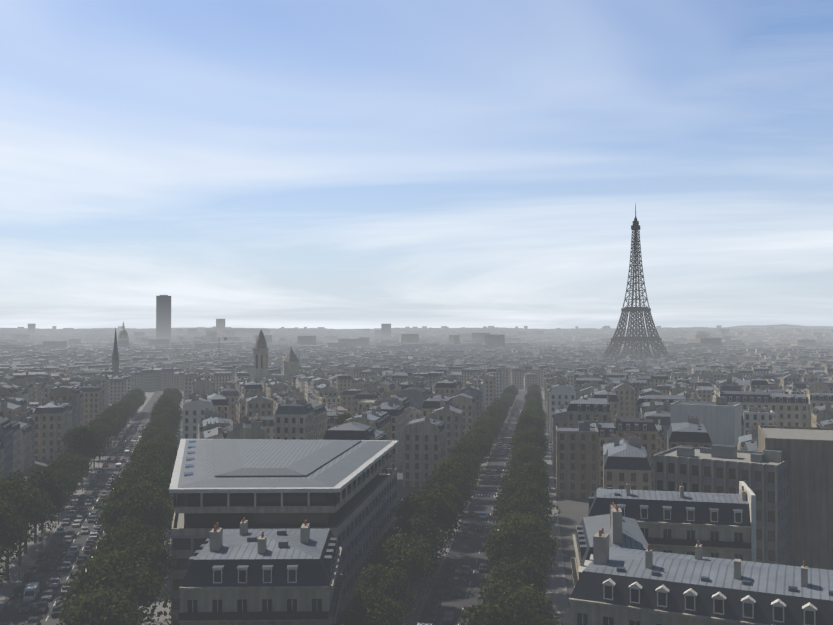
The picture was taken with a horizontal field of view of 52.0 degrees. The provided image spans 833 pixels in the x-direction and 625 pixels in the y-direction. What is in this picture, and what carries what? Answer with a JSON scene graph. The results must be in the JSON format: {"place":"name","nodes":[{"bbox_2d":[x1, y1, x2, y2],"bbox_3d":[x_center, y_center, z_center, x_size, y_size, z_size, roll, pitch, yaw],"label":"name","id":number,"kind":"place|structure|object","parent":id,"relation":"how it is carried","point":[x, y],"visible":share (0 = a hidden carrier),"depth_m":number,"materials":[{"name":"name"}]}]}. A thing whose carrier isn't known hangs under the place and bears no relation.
{"place":"outdoors","nodes":[
{"label":"outdoors","id":0,"kind":"place"},
{"bbox_2d":[0,391,526,624],"bbox_3d":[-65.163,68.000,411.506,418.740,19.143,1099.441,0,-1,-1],"label":"roads","id":1,"kind":"structure","parent":0,"point":[467,551],"depth_m":205.30,"materials":[{"name":"grey asphalt"}]},
{"bbox_2d":[11,586,24,597],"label":"parked car","id":2,"kind":"object","parent":1,"relation":"on","point":[18,591],"visible":0.88,"depth_m":162.46,"materials":[{"name":"paint"}]},
{"bbox_2d":[18,601,32,612],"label":"car","id":3,"kind":"object","parent":1,"relation":"on","point":[25,606],"visible":0.98,"depth_m":152.87,"materials":[{"name":"paint"}]},
{"bbox_2d":[22,571,34,581],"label":"parked car","id":4,"kind":"object","parent":1,"relation":"on","point":[29,576],"visible":0.98,"depth_m":173.32,"materials":[{"name":"paint"}]},
{"bbox_2d":[23,582,38,600],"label":"van","id":5,"kind":"object","parent":1,"relation":"on","point":[31,590],"visible":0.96,"depth_m":159.48,"materials":[{"name":"white paint"}]},
{"bbox_2d":[26,616,39,624],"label":"car","id":6,"kind":"object","parent":1,"relation":"on","point":[33,620],"visible":1,"depth_m":144.35,"materials":[{"name":"paint"}]},
{"bbox_2d":[34,601,47,613],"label":"car","id":7,"kind":"object","parent":1,"relation":"on","point":[41,606],"visible":0.94,"depth_m":152.52,"materials":[{"name":"paint"}]},
{"bbox_2d":[41,589,54,600],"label":"car","id":8,"kind":"object","parent":1,"relation":"on","point":[49,594],"visible":0.94,"depth_m":160.11,"materials":[{"name":"paint"}]},
{"bbox_2d":[48,577,59,588],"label":"car","id":9,"kind":"object","parent":1,"relation":"on","point":[54,583],"visible":0.98,"depth_m":168.32,"materials":[{"name":"paint"}]},
{"bbox_2d":[51,606,62,616],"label":"car","id":10,"kind":"object","parent":1,"relation":"on","point":[56,611],"visible":0.67,"depth_m":149.92,"materials":[{"name":"paint"}]},
{"bbox_2d":[60,561,70,570],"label":"car","id":11,"kind":"object","parent":1,"relation":"on","point":[65,565],"visible":0.98,"depth_m":181.67,"materials":[{"name":"paint"}]},
{"bbox_2d":[442,611,454,623],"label":"car","id":12,"kind":"object","parent":1,"relation":"on","point":[449,617],"visible":1,"depth_m":146.78,"materials":[{"name":"paint"}]},
{"bbox_2d":[0,386,652,624],"bbox_3d":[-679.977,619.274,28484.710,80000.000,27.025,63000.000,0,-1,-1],"label":"ground","id":13,"kind":"structure","parent":0,"point":[573,513],"depth_m":243.98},
{"bbox_2d":[112,328,118,375],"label":"church spire","id":14,"kind":"structure","parent":13,"relation":"on","point":[115,360],"depth_m":869.41,"materials":[{"name":"stone"}]},
{"bbox_2d":[117,321,128,347],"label":"domed church","id":15,"kind":"structure","parent":13,"relation":"on","point":[123,339],"depth_m":2408.30,"materials":[{"name":"grey stone"}]},
{"bbox_2d":[156,295,170,339],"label":"skyscraper","id":16,"kind":"structure","parent":13,"relation":"on","point":[163,316],"depth_m":4454.15,"materials":[{"name":"grey glass"}]},
{"bbox_2d":[253,330,298,382],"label":"church","id":17,"kind":"structure","parent":13,"relation":"on","point":[290,363],"depth_m":762.00,"materials":[{"name":"stone"}]},
{"bbox_2d":[0,391,569,624],"bbox_3d":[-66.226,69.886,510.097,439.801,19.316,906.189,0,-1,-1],"label":"pavements","id":18,"kind":"structure","parent":13,"relation":"on","point":[556,593],"depth_m":188.57,"materials":[{"name":"grey concrete"}]},
{"bbox_2d":[0,553,9,585],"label":"avenue tree","id":19,"kind":"object","parent":18,"relation":"on","point":[3,574],"visible":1,"depth_m":137.74,"materials":[{"name":"green plant"}]},
{"bbox_2d":[0,545,11,586],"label":"avenue tree","id":20,"kind":"object","parent":18,"relation":"on","point":[6,560],"visible":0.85,"depth_m":149.16,"materials":[{"name":"green plant"}]},
{"bbox_2d":[0,497,32,561],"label":"avenue tree","id":21,"kind":"object","parent":18,"relation":"on","point":[10,536],"visible":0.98,"depth_m":157.60,"materials":[{"name":"green plant"}]},
{"bbox_2d":[0,480,56,580],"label":"avenue tree","id":22,"kind":"object","parent":18,"relation":"on","point":[24,501],"visible":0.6,"depth_m":172.82,"materials":[{"name":"green plant"}]},
{"bbox_2d":[0,465,67,553],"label":"avenue tree","id":23,"kind":"object","parent":18,"relation":"on","point":[46,483],"visible":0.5,"depth_m":197.12,"materials":[{"name":"green plant"}]},
{"bbox_2d":[10,482,58,565],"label":"avenue tree","id":24,"kind":"object","parent":18,"relation":"on","point":[48,503],"visible":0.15,"depth_m":186.62,"materials":[{"name":"green plant"}]},
{"bbox_2d":[32,481,70,542],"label":"avenue tree","id":25,"kind":"object","parent":18,"relation":"on","point":[63,509],"depth_m":208.00,"materials":[{"name":"green plant"}]},
{"bbox_2d":[39,456,80,481],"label":"avenue tree","id":26,"kind":"object","parent":18,"relation":"on","point":[70,468],"visible":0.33,"depth_m":252.00,"materials":[{"name":"green plant"}]},
{"bbox_2d":[46,468,83,514],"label":"avenue tree","id":27,"kind":"object","parent":18,"relation":"on","point":[71,484],"visible":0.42,"depth_m":241.97,"materials":[{"name":"green plant"}]},
{"bbox_2d":[51,453,89,499],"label":"avenue tree","id":28,"kind":"object","parent":18,"relation":"on","point":[81,463],"visible":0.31,"depth_m":265.32,"materials":[{"name":"green plant"}]},
{"bbox_2d":[55,425,105,481],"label":"avenue tree","id":29,"kind":"object","parent":18,"relation":"on","point":[76,437],"visible":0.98,"depth_m":297.14,"materials":[{"name":"green plant"}]},
{"bbox_2d":[65,424,107,472],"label":"avenue tree","id":30,"kind":"object","parent":18,"relation":"on","point":[101,432],"visible":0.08,"depth_m":325.80,"materials":[{"name":"green plant"}]},
{"bbox_2d":[68,433,107,476],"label":"avenue tree","id":31,"kind":"object","parent":18,"relation":"on","point":[103,455],"visible":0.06,"depth_m":312.51,"materials":[{"name":"green plant"}]},
{"bbox_2d":[89,422,119,459],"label":"avenue tree","id":32,"kind":"object","parent":18,"relation":"on","point":[100,426],"visible":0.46,"depth_m":362.36,"materials":[{"name":"green plant"}]},
{"bbox_2d":[89,416,122,452],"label":"avenue tree","id":33,"kind":"object","parent":18,"relation":"on","point":[107,422],"visible":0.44,"depth_m":386.37,"materials":[{"name":"green plant"}]},
{"bbox_2d":[56,586,158,624],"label":"avenue tree","id":34,"kind":"object","parent":18,"relation":"on","point":[99,608],"visible":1,"depth_m":108.58,"materials":[{"name":"green plant"}]},
{"bbox_2d":[91,405,125,446],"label":"avenue tree","id":35,"kind":"object","parent":18,"relation":"on","point":[109,411],"visible":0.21,"depth_m":407.60,"materials":[{"name":"green plant"}]},
{"bbox_2d":[56,548,179,624],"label":"avenue tree","id":36,"kind":"object","parent":18,"relation":"on","point":[116,574],"visible":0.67,"depth_m":122.44,"materials":[{"name":"green plant"}]},
{"bbox_2d":[110,404,130,417],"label":"avenue tree","id":37,"kind":"object","parent":18,"relation":"on","point":[115,407],"visible":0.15,"depth_m":458.03,"materials":[{"name":"green plant"}]},
{"bbox_2d":[71,529,176,615],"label":"avenue tree","id":38,"kind":"object","parent":18,"relation":"on","point":[148,552],"visible":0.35,"depth_m":136.02,"materials":[{"name":"green plant"}]},
{"bbox_2d":[114,400,135,428],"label":"avenue tree","id":39,"kind":"object","parent":18,"relation":"on","point":[121,403],"visible":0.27,"depth_m":496.20,"materials":[{"name":"green plant"}]},
{"bbox_2d":[86,519,169,618],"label":"avenue tree","id":40,"kind":"object","parent":18,"relation":"on","point":[134,528],"visible":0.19,"depth_m":146.21,"materials":[{"name":"green plant"}]},
{"bbox_2d":[94,480,174,533],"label":"avenue tree","id":41,"kind":"object","parent":18,"relation":"on","point":[121,490],"visible":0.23,"depth_m":181.80,"materials":[{"name":"green plant"}]},
{"bbox_2d":[101,489,171,542],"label":"avenue tree","id":42,"kind":"object","parent":18,"relation":"on","point":[140,507],"visible":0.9,"depth_m":169.72,"materials":[{"name":"green plant"}]},
{"bbox_2d":[106,463,173,498],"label":"avenue tree","id":43,"kind":"object","parent":18,"relation":"on","point":[134,472],"visible":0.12,"depth_m":207.58,"materials":[{"name":"green plant"}]},
{"bbox_2d":[109,472,173,513],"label":"avenue tree","id":44,"kind":"object","parent":18,"relation":"on","point":[153,478],"visible":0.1,"depth_m":194.42,"materials":[{"name":"green plant"}]},
{"bbox_2d":[119,448,173,475],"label":"avenue tree","id":45,"kind":"object","parent":18,"relation":"on","point":[160,457],"visible":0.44,"depth_m":244.82,"materials":[{"name":"green plant"}]},
{"bbox_2d":[126,460,171,475],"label":"avenue tree","id":46,"kind":"object","parent":18,"relation":"on","point":[152,464],"visible":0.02,"depth_m":232.00,"materials":[{"name":"green plant"}]},
{"bbox_2d":[126,442,173,471],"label":"avenue tree","id":47,"kind":"object","parent":18,"relation":"on","point":[143,448],"visible":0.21,"depth_m":257.04,"materials":[{"name":"green plant"}]},
{"bbox_2d":[136,465,173,499],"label":"avenue tree","id":48,"kind":"object","parent":18,"relation":"on","point":[162,470],"visible":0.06,"depth_m":223.74,"materials":[{"name":"green plant"}]},
{"bbox_2d":[132,438,178,465],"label":"avenue tree","id":49,"kind":"object","parent":18,"relation":"on","point":[169,450],"visible":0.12,"depth_m":271.01,"materials":[{"name":"green plant"}]},
{"bbox_2d":[135,428,178,447],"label":"avenue tree","id":50,"kind":"object","parent":18,"relation":"on","point":[169,437],"visible":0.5,"depth_m":330.83,"materials":[{"name":"green plant"}]},
{"bbox_2d":[140,421,179,437],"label":"avenue tree","id":51,"kind":"object","parent":18,"relation":"on","point":[165,424],"visible":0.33,"depth_m":366.27,"materials":[{"name":"green plant"}]},
{"bbox_2d":[145,425,177,444],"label":"avenue tree","id":52,"kind":"object","parent":18,"relation":"on","point":[165,429],"visible":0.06,"depth_m":343.31,"materials":[{"name":"green plant"}]},
{"bbox_2d":[148,412,179,432],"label":"avenue tree","id":53,"kind":"object","parent":18,"relation":"on","point":[167,418],"visible":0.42,"depth_m":392.61,"materials":[{"name":"green plant"}]},
{"bbox_2d":[149,405,180,421],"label":"avenue tree","id":54,"kind":"object","parent":18,"relation":"on","point":[157,412],"visible":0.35,"depth_m":429.37,"materials":[{"name":"green plant"}]},
{"bbox_2d":[148,396,182,417],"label":"avenue tree","id":55,"kind":"object","parent":18,"relation":"on","point":[167,403],"visible":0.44,"depth_m":451.50,"materials":[{"name":"green plant"}]},
{"bbox_2d":[156,393,181,405],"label":"avenue tree","id":56,"kind":"object","parent":18,"relation":"on","point":[164,395],"visible":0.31,"depth_m":569.97,"materials":[{"name":"green plant"}]},
{"bbox_2d":[18,417,549,622],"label":"street furniture","id":57,"kind":"object","parent":18,"relation":"on","point":[105,458],"visible":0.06,"depth_m":201.31,"materials":[{"name":"metal"}]},
{"bbox_2d":[336,581,410,624],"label":"avenue tree","id":58,"kind":"object","parent":18,"relation":"on","point":[368,609],"visible":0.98,"depth_m":120.16,"materials":[{"name":"green plant"}]},
{"bbox_2d":[349,560,418,618],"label":"avenue tree","id":59,"kind":"object","parent":18,"relation":"on","point":[390,587],"visible":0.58,"depth_m":132.31,"materials":[{"name":"green plant"}]},
{"bbox_2d":[364,532,438,594],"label":"avenue tree","id":60,"kind":"object","parent":18,"relation":"on","point":[403,554],"visible":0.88,"depth_m":145.38,"materials":[{"name":"green plant"}]},
{"bbox_2d":[383,536,439,604],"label":"avenue tree","id":61,"kind":"object","parent":18,"relation":"on","point":[432,555],"visible":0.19,"depth_m":156.58,"materials":[{"name":"green plant"}]},
{"bbox_2d":[381,513,453,585],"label":"avenue tree","id":62,"kind":"object","parent":18,"relation":"on","point":[437,538],"visible":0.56,"depth_m":168.60,"materials":[{"name":"green plant"}]},
{"bbox_2d":[393,489,462,540],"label":"avenue tree","id":63,"kind":"object","parent":18,"relation":"on","point":[444,512],"visible":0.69,"depth_m":178.08,"materials":[{"name":"green plant"}]},
{"bbox_2d":[410,482,465,551],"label":"avenue tree","id":64,"kind":"object","parent":18,"relation":"on","point":[454,497],"visible":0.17,"depth_m":193.71,"materials":[{"name":"green plant"}]},
{"bbox_2d":[416,469,474,532],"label":"avenue tree","id":65,"kind":"object","parent":18,"relation":"on","point":[433,479],"visible":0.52,"depth_m":217.16,"materials":[{"name":"green plant"}]},
{"bbox_2d":[437,484,466,541],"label":"avenue tree","id":66,"kind":"object","parent":18,"relation":"on","point":[462,500],"visible":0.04,"depth_m":207.72,"materials":[{"name":"green plant"}]},
{"bbox_2d":[432,458,475,494],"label":"avenue tree","id":67,"kind":"object","parent":18,"relation":"on","point":[449,465],"visible":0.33,"depth_m":228.95,"materials":[{"name":"green plant"}]},
{"bbox_2d":[428,454,482,492],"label":"avenue tree","id":68,"kind":"object","parent":18,"relation":"on","point":[474,473],"visible":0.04,"depth_m":243.60,"materials":[{"name":"green plant"}]},
{"bbox_2d":[445,451,485,478],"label":"avenue tree","id":69,"kind":"object","parent":18,"relation":"on","point":[471,461],"visible":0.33,"depth_m":266.44,"materials":[{"name":"green plant"}]},
{"bbox_2d":[448,440,485,466],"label":"avenue tree","id":70,"kind":"object","parent":18,"relation":"on","point":[466,447],"visible":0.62,"depth_m":290.94,"materials":[{"name":"green plant"}]},
{"bbox_2d":[454,432,491,457],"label":"avenue tree","id":71,"kind":"object","parent":18,"relation":"on","point":[475,434],"visible":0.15,"depth_m":317.30,"materials":[{"name":"green plant"}]},
{"bbox_2d":[454,436,495,463],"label":"avenue tree","id":72,"kind":"object","parent":18,"relation":"on","point":[480,441],"visible":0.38,"depth_m":304.44,"materials":[{"name":"green plant"}]},
{"bbox_2d":[459,429,493,447],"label":"avenue tree","id":73,"kind":"object","parent":18,"relation":"on","point":[477,431],"visible":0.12,"depth_m":331.53,"materials":[{"name":"green plant"}]},
{"bbox_2d":[465,426,494,447],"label":"avenue tree","id":74,"kind":"object","parent":18,"relation":"on","point":[485,431],"visible":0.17,"depth_m":343.90,"materials":[{"name":"green plant"}]},
{"bbox_2d":[469,420,502,442],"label":"avenue tree","id":75,"kind":"object","parent":18,"relation":"on","point":[492,427],"visible":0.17,"depth_m":380.83,"materials":[{"name":"green plant"}]},
{"bbox_2d":[473,416,501,433],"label":"avenue tree","id":76,"kind":"object","parent":18,"relation":"on","point":[492,421],"visible":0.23,"depth_m":393.15,"materials":[{"name":"green plant"}]},
{"bbox_2d":[478,408,503,423],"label":"avenue tree","id":77,"kind":"object","parent":18,"relation":"on","point":[493,415],"visible":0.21,"depth_m":429.61,"materials":[{"name":"green plant"}]},
{"bbox_2d":[481,406,505,422],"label":"avenue tree","id":78,"kind":"object","parent":18,"relation":"on","point":[493,408],"visible":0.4,"depth_m":452.85,"materials":[{"name":"green plant"}]},
{"bbox_2d":[489,398,509,409],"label":"avenue tree","id":79,"kind":"object","parent":18,"relation":"on","point":[504,404],"visible":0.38,"depth_m":537.79,"materials":[{"name":"green plant"}]},
{"bbox_2d":[169,396,832,624],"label":"buildings","id":80,"kind":"structure","parent":18,"relation":"on","point":[722,530],"depth_m":139.06,"materials":[{"name":"grey stone"}]},
{"bbox_2d":[459,591,555,624],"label":"avenue tree","id":81,"kind":"object","parent":18,"relation":"on","point":[520,615],"visible":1,"depth_m":106.53,"materials":[{"name":"green plant"}]},
{"bbox_2d":[481,557,549,596],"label":"avenue tree","id":82,"kind":"object","parent":18,"relation":"on","point":[529,574],"visible":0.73,"depth_m":140.25,"materials":[{"name":"green plant"}]},
{"bbox_2d":[466,574,565,624],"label":"avenue tree","id":83,"kind":"object","parent":18,"relation":"on","point":[537,600],"visible":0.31,"depth_m":116.39,"materials":[{"name":"green plant"}]},
{"bbox_2d":[483,522,555,578],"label":"avenue tree","id":84,"kind":"object","parent":18,"relation":"on","point":[502,547],"visible":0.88,"depth_m":151.94,"materials":[{"name":"green plant"}]},
{"bbox_2d":[481,513,562,570],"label":"avenue tree","id":85,"kind":"object","parent":18,"relation":"on","point":[540,530],"visible":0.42,"depth_m":162.41,"materials":[{"name":"green plant"}]},
{"bbox_2d":[495,511,548,561],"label":"avenue tree","id":86,"kind":"object","parent":18,"relation":"on","point":[526,514],"visible":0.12,"depth_m":177.54,"materials":[{"name":"green plant"}]},
{"bbox_2d":[496,463,550,496],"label":"avenue tree","id":87,"kind":"object","parent":18,"relation":"on","point":[530,471],"visible":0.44,"depth_m":226.43,"materials":[{"name":"green plant"}]},
{"bbox_2d":[493,494,555,532],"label":"avenue tree","id":88,"kind":"object","parent":18,"relation":"on","point":[519,507],"visible":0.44,"depth_m":186.76,"materials":[{"name":"green plant"}]},
{"bbox_2d":[500,474,550,500],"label":"avenue tree","id":89,"kind":"object","parent":18,"relation":"on","point":[525,479],"visible":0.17,"depth_m":212.74,"materials":[{"name":"green plant"}]},
{"bbox_2d":[491,479,560,525],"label":"avenue tree","id":90,"kind":"object","parent":18,"relation":"on","point":[532,490],"visible":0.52,"depth_m":199.80,"materials":[{"name":"green plant"}]},
{"bbox_2d":[506,445,547,471],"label":"avenue tree","id":91,"kind":"object","parent":18,"relation":"on","point":[524,456],"visible":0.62,"depth_m":273.76,"materials":[{"name":"green plant"}]},
{"bbox_2d":[507,429,547,455],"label":"avenue tree","id":92,"kind":"object","parent":18,"relation":"on","point":[530,437],"visible":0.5,"depth_m":308.86,"materials":[{"name":"green plant"}]},
{"bbox_2d":[504,461,550,488],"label":"avenue tree","id":93,"kind":"object","parent":18,"relation":"on","point":[543,467],"visible":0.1,"depth_m":238.92,"materials":[{"name":"green plant"}]},
{"bbox_2d":[511,441,546,459],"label":"avenue tree","id":94,"kind":"object","parent":18,"relation":"on","point":[538,449],"visible":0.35,"depth_m":299.00,"materials":[{"name":"green plant"}]},
{"bbox_2d":[513,414,545,433],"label":"avenue tree","id":95,"kind":"object","parent":18,"relation":"on","point":[531,420],"visible":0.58,"depth_m":371.93,"materials":[{"name":"green plant"}]},
{"bbox_2d":[511,423,549,445],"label":"avenue tree","id":96,"kind":"object","parent":18,"relation":"on","point":[525,427],"visible":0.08,"depth_m":346.39,"materials":[{"name":"green plant"}]},
{"bbox_2d":[517,408,545,422],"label":"avenue tree","id":97,"kind":"object","parent":18,"relation":"on","point":[528,411],"visible":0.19,"depth_m":446.80,"materials":[{"name":"green plant"}]},
{"bbox_2d":[517,406,546,422],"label":"avenue tree","id":98,"kind":"object","parent":18,"relation":"on","point":[537,409],"visible":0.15,"depth_m":460.52,"materials":[{"name":"green plant"}]},
{"bbox_2d":[524,390,542,401],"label":"avenue tree","id":99,"kind":"object","parent":18,"relation":"on","point":[536,394],"visible":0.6,"depth_m":626.19,"materials":[{"name":"green plant"}]},
{"bbox_2d":[334,413,351,425],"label":"garden tree","id":100,"kind":"object","parent":13,"relation":"on","point":[343,418],"visible":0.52,"depth_m":306.53,"materials":[{"name":"green plant"}]},
{"bbox_2d":[0,371,832,498],"bbox_3d":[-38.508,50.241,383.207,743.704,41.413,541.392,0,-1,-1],"label":"city","id":101,"kind":"object","parent":13,"relation":"on","point":[616,434],"visible":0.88,"depth_m":345.99,"materials":[{"name":"grey stone"}]},
{"bbox_2d":[0,345,832,408],"bbox_3d":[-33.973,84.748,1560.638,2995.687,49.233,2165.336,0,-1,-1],"label":"city","id":102,"kind":"object","parent":13,"relation":"on","point":[695,369],"visible":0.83,"depth_m":1073.18,"materials":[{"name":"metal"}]},
{"bbox_2d":[602,203,669,360],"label":"lattice tower","id":103,"kind":"structure","parent":13,"relation":"on","point":[637,339],"depth_m":1662.12,"materials":[{"name":"metal"}]},
{"bbox_2d":[0,325,832,352],"bbox_3d":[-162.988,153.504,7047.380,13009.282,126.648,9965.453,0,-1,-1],"label":"city","id":104,"kind":"object","parent":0,"point":[718,338],"visible":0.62,"depth_m":4216.23,"materials":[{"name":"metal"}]},
{"bbox_2d":[28,319,390,336],"bbox_3d":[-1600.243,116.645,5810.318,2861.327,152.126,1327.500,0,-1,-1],"label":"distant buildings","id":105,"kind":"structure","parent":104,"relation":"on","point":[385,328],"depth_m":5543.31,"materials":[{"name":"grey concrete"}]},
{"bbox_2d":[0,0,832,328],"label":"sky","id":106,"kind":"structure","parent":0,"point":[329,164],"materials":[{"name":"blue"}]},
{"bbox_2d":[648,324,832,328],"bbox_3d":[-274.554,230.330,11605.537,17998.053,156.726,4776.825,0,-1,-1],"label":"distant hills","id":107,"kind":"structure","parent":0,"point":[782,326],"depth_m":12582.06,"materials":[{"name":"grey"}]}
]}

